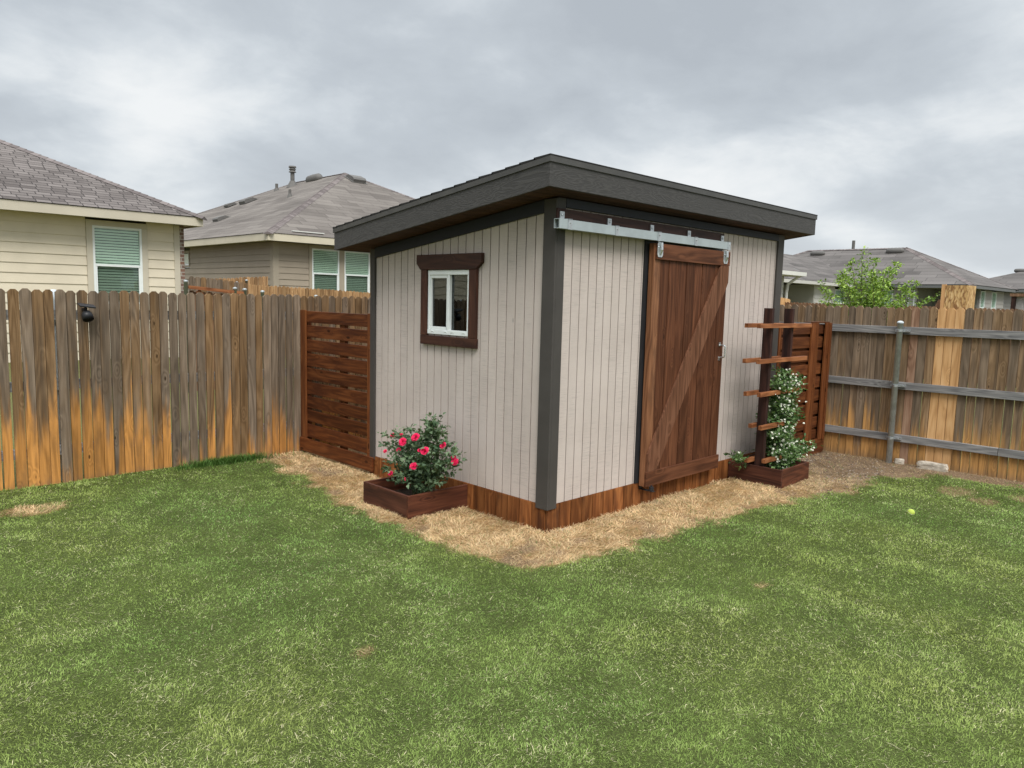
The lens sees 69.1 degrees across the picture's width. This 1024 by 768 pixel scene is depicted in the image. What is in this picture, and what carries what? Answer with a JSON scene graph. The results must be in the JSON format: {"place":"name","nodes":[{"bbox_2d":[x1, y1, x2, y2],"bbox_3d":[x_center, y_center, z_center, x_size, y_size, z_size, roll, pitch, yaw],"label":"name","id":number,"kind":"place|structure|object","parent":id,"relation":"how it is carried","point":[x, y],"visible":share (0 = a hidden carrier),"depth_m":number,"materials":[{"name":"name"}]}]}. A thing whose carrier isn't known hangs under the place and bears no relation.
{"place":"outdoors","nodes":[
{"label":"outdoors","id":0,"kind":"place"},
{"bbox_2d":[0,356,1023,767],"bbox_3d":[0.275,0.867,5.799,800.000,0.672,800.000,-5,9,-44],"label":"ground","id":1,"kind":"structure","parent":0,"point":[392,584],"depth_m":4.05,"materials":[{"name":"green plant"}]},
{"bbox_2d":[0,139,206,362],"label":"house","id":2,"kind":"structure","parent":1,"relation":"on","point":[65,228],"depth_m":14.26,"materials":[{"name":"grey"}]},
{"bbox_2d":[85,219,148,308],"bbox_3d":[-7.775,-2.332,14.655,1.105,1.705,0.098,-5,9,-44],"label":"window","id":3,"kind":"structure","parent":2,"relation":"in","point":[115,259],"depth_m":14.64,"materials":[{"name":"white plastic"}]},
{"bbox_2d":[0,288,369,490],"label":"wooden fence","id":4,"kind":"object","parent":1,"relation":"on","point":[43,383],"visible":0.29,"depth_m":7.24,"materials":[{"name":"brown wood"}]},
{"bbox_2d":[77,303,95,321],"bbox_3d":[-3.860,-0.647,6.735,0.133,0.174,0.171,-5,9,-44],"label":"solar spotlight","id":5,"kind":"object","parent":4,"relation":"attached to","point":[87,315],"visible":1,"depth_m":6.70,"materials":[{"name":"black plastic"}]},
{"bbox_2d":[183,280,188,392],"bbox_3d":[-5.075,-0.640,11.607,0.068,1.960,0.068,-5,9,-44],"label":"steel post","id":6,"kind":"object","parent":1,"relation":"on","point":[185,287],"visible":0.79,"depth_m":11.50,"materials":[{"name":"grey metal"}]},
{"bbox_2d":[188,285,243,390],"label":"wooden fence","id":7,"kind":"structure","parent":1,"relation":"on","point":[198,288],"depth_m":11.79,"materials":[{"name":"brown wood"}]},
{"bbox_2d":[189,276,247,295],"bbox_3d":[-6.300,-1.340,16.006,1.270,1.892,0.062,-5,9,-44],"label":"wooden fence","id":8,"kind":"object","parent":1,"relation":"on","point":[213,283],"visible":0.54,"depth_m":15.84,"materials":[{"name":"brown wood"}]},
{"bbox_2d":[164,449,294,469],"bbox_3d":[-2.951,0.784,7.735,1.525,0.112,0.261,-5,9,-44],"label":"weed tuft","id":9,"kind":"object","parent":1,"relation":"on","point":[231,459],"visible":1,"depth_m":7.71,"materials":[{"name":"green plant"}]},
{"bbox_2d":[212,276,267,293],"bbox_3d":[-6.573,-1.655,17.819,1.521,1.895,0.062,-5,9,-44],"label":"wooden fence","id":10,"kind":"object","parent":1,"relation":"on","point":[263,280],"visible":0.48,"depth_m":17.95,"materials":[{"name":"brown wood"}]},
{"bbox_2d":[242,288,247,369],"bbox_3d":[-4.404,-0.647,12.276,0.068,1.858,0.068,-5,9,-44],"label":"steel post","id":11,"kind":"object","parent":1,"relation":"on","point":[244,290],"visible":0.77,"depth_m":12.16,"materials":[{"name":"grey metal"}]},
{"bbox_2d":[260,290,264,349],"bbox_3d":[-4.186,-0.653,12.492,0.068,1.832,0.068,-5,9,-44],"label":"steel post","id":12,"kind":"object","parent":1,"relation":"on","point":[262,292],"visible":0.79,"depth_m":12.42,"materials":[{"name":"grey metal"}]},
{"bbox_2d":[184,166,414,292],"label":"house","id":13,"kind":"structure","parent":1,"relation":"on","point":[281,236],"depth_m":23.53,"materials":[{"name":"grey"}]},
{"bbox_2d":[184,251,189,267],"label":"window","id":14,"kind":"structure","parent":13,"relation":"in","point":[186,256],"depth_m":25.74,"materials":[{"name":"white"}]},
{"bbox_2d":[312,248,338,290],"bbox_3d":[-5.677,-3.347,22.573,0.928,1.466,0.092,-5,9,-44],"label":"window","id":15,"kind":"structure","parent":13,"relation":"in","point":[325,262],"depth_m":22.58,"materials":[{"name":"white plastic"}]},
{"bbox_2d":[345,251,369,292],"bbox_3d":[-4.886,-3.416,23.352,0.928,1.466,0.092,-5,9,-44],"label":"window","id":16,"kind":"structure","parent":13,"relation":"in","point":[357,279],"depth_m":23.38,"materials":[{"name":"white plastic"}]},
{"bbox_2d":[249,284,369,355],"bbox_3d":[-3.619,-1.349,17.261,5.200,1.764,0.063,-5,9,-44],"label":"wooden fence","id":17,"kind":"object","parent":1,"relation":"on","point":[254,290],"visible":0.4,"depth_m":16.14,"materials":[{"name":"brown wood"}]},
{"bbox_2d":[300,310,373,471],"bbox_3d":[-1.854,0.040,7.903,0.115,1.612,1.460,-5,9,-44],"label":"slat screen","id":18,"kind":"object","parent":1,"relation":"on","point":[344,365],"visible":0.91,"depth_m":7.89,"materials":[{"name":"brown wood"}]},
{"bbox_2d":[363,476,467,519],"bbox_3d":[-0.841,0.964,6.466,0.636,0.212,0.650,-5,9,-44],"label":"planter box","id":19,"kind":"object","parent":1,"relation":"on","point":[392,497],"visible":0.63,"depth_m":6.26,"materials":[{"name":"red-brown stained wood"},{"name":"dark soil"}]},
{"bbox_2d":[377,412,466,494],"bbox_3d":[-0.822,0.611,6.296,0.442,0.800,1.089,-5,9,-44],"label":"rose bush","id":20,"kind":"object","parent":19,"relation":"on","point":[417,471],"visible":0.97,"depth_m":6.22,"materials":[{"name":"green plant"}]},
{"bbox_2d":[0,458,1023,767],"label":"grass","id":21,"kind":"structure","parent":1,"relation":"on","point":[580,638],"depth_m":4.00,"materials":[{"name":"green plant"}]},
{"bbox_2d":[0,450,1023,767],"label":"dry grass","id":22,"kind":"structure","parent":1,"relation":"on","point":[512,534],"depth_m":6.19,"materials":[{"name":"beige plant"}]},
{"bbox_2d":[333,153,817,532],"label":"garden shed","id":23,"kind":"structure","parent":1,"relation":"on","point":[562,341],"depth_m":6.38,"materials":[{"name":"beige wood"}]},
{"bbox_2d":[417,253,484,348],"bbox_3d":[-0.542,-0.730,6.487,0.073,0.797,0.873,-5,9,-44],"label":"window","id":24,"kind":"structure","parent":23,"relation":"in","point":[449,298],"depth_m":6.47,"materials":[{"name":"white plastic"}]},
{"bbox_2d":[639,241,729,486],"bbox_3d":[1.638,-0.206,6.884,1.241,2.172,0.121,-5,9,-44],"label":"sliding door","id":25,"kind":"structure","parent":23,"relation":"in","point":[686,294],"depth_m":6.81,"materials":[{"name":"brown wood"}]},
{"bbox_2d":[728,454,808,488],"bbox_3d":[2.680,0.914,7.766,0.630,0.217,0.580,-5,9,-44],"label":"planter box","id":26,"kind":"object","parent":1,"relation":"on","point":[776,478],"visible":0.53,"depth_m":7.54,"materials":[{"name":"wood"}]},
{"bbox_2d":[723,362,823,469],"bbox_3d":[2.808,0.340,7.762,1.492,1.199,0.512,-5,9,-44],"label":"flowering vine","id":27,"kind":"object","parent":26,"relation":"in","point":[782,409],"visible":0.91,"depth_m":7.67,"materials":[{"name":"green plant"}]},
{"bbox_2d":[742,308,811,466],"bbox_3d":[2.712,0.079,7.646,1.150,1.705,0.170,-5,9,-44],"label":"garden trellis","id":28,"kind":"object","parent":26,"relation":"in","point":[764,391],"visible":0.76,"depth_m":7.47,"materials":[{"name":"brown wood"}]},
{"bbox_2d":[780,297,789,305],"bbox_3d":[7.996,-1.536,21.981,0.750,2.056,0.021,-5,9,-44],"label":"wooden fence","id":29,"kind":"object","parent":1,"relation":"on","point":[783,301],"visible":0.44,"depth_m":21.86,"materials":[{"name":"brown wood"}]},
{"bbox_2d":[776,321,832,455],"bbox_3d":[3.432,0.082,8.854,1.435,1.642,0.140,-5,9,-44],"label":"slat screen","id":30,"kind":"object","parent":1,"relation":"on","point":[813,343],"visible":0.64,"depth_m":9.00,"materials":[{"name":"brown wood"}]},
{"bbox_2d":[797,451,923,498],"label":"mulch","id":31,"kind":"object","parent":1,"relation":"on","point":[807,460],"visible":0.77,"depth_m":8.33,"materials":[{"name":"brown wood"}]},
{"bbox_2d":[894,458,904,464],"bbox_3d":[4.586,0.930,8.796,0.106,0.098,0.076,4,7,24],"label":"limestone block","id":32,"kind":"object","parent":31,"relation":"on","point":[898,460],"depth_m":8.77,"materials":[{"name":"beige stone"}]},
{"bbox_2d":[817,246,938,401],"bbox_3d":[6.041,-0.896,12.616,1.637,2.920,1.618,0,7,-12],"label":"young tree","id":33,"kind":"object","parent":1,"relation":"on","point":[872,298],"visible":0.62,"depth_m":12.52,"materials":[{"name":"green plant"}]},
{"bbox_2d":[781,240,1018,309],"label":"house","id":34,"kind":"structure","parent":1,"relation":"on","point":[803,272],"depth_m":30.85,"materials":[{"name":"grey"}]},
{"bbox_2d":[834,289,844,303],"bbox_3d":[13.733,-3.404,31.303,1.000,1.150,0.110,-5,9,-44],"label":"window","id":35,"kind":"structure","parent":34,"relation":"in","point":[838,292],"depth_m":31.32,"materials":[{"name":"glass"}]},
{"bbox_2d":[878,290,892,308],"bbox_3d":[15.276,-3.253,30.770,0.092,1.250,0.900,-5,9,-44],"label":"window","id":36,"kind":"structure","parent":34,"relation":"in","point":[890,300],"depth_m":30.55,"materials":[{"name":"grey glass"}]},
{"bbox_2d":[979,291,985,308],"bbox_3d":[19.328,-3.142,30.618,0.640,1.370,0.092,-5,9,-44],"label":"window","id":37,"kind":"structure","parent":34,"relation":"in","point":[982,299],"depth_m":30.73,"materials":[{"name":"glass"}]},
{"bbox_2d":[990,292,996,308],"bbox_3d":[20.604,-3.253,31.875,0.750,1.370,0.092,-5,9,-44],"label":"window","id":38,"kind":"structure","parent":34,"relation":"in","point":[994,294],"depth_m":32.00,"materials":[{"name":"glass"}]},
{"bbox_2d":[779,304,1023,481],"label":"wooden fence","id":39,"kind":"object","parent":1,"relation":"on","point":[899,386],"visible":0.48,"depth_m":8.58,"materials":[{"name":"brown wood"}]},
{"bbox_2d":[785,302,1023,384],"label":"wooden fence","id":40,"kind":"object","parent":1,"relation":"on","point":[911,307],"visible":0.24,"depth_m":19.14,"materials":[{"name":"brown wood"}]},
{"bbox_2d":[907,509,914,514],"bbox_3d":[3.510,1.132,6.537,0.066,0.066,0.066,-5,9,-44],"label":"tennis ball","id":41,"kind":"object","parent":1,"relation":"on","point":[911,511],"visible":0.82,"depth_m":6.51,"materials":[{"name":"fabric"}]},
{"bbox_2d":[916,461,948,471],"bbox_3d":[4.801,0.963,8.481,0.332,0.149,0.120,7,8,39],"label":"limestone block","id":42,"kind":"object","parent":1,"relation":"on","point":[934,466],"depth_m":8.43,"materials":[{"name":"beige stone"}]},
{"bbox_2d":[933,284,975,459],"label":"wooden fence boards","id":43,"kind":"object","parent":1,"relation":"on","point":[955,297],"visible":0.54,"depth_m":8.50,"materials":[{"name":"brown wood"}]},
{"bbox_2d":[1010,293,1023,309],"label":"garden pavilion","id":44,"kind":"structure","parent":1,"relation":"on","point":[1017,301],"depth_m":23.77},
{"bbox_2d":[0,0,1023,277],"label":"sky","id":45,"kind":"structure","parent":0,"point":[892,123],"materials":[{"name":"grey"}]},
{"bbox_2d":[989,269,1023,340],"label":"house","id":46,"kind":"structure","parent":0,"point":[1015,280],"depth_m":35.21,"materials":[{"name":"grey"}]}
]}

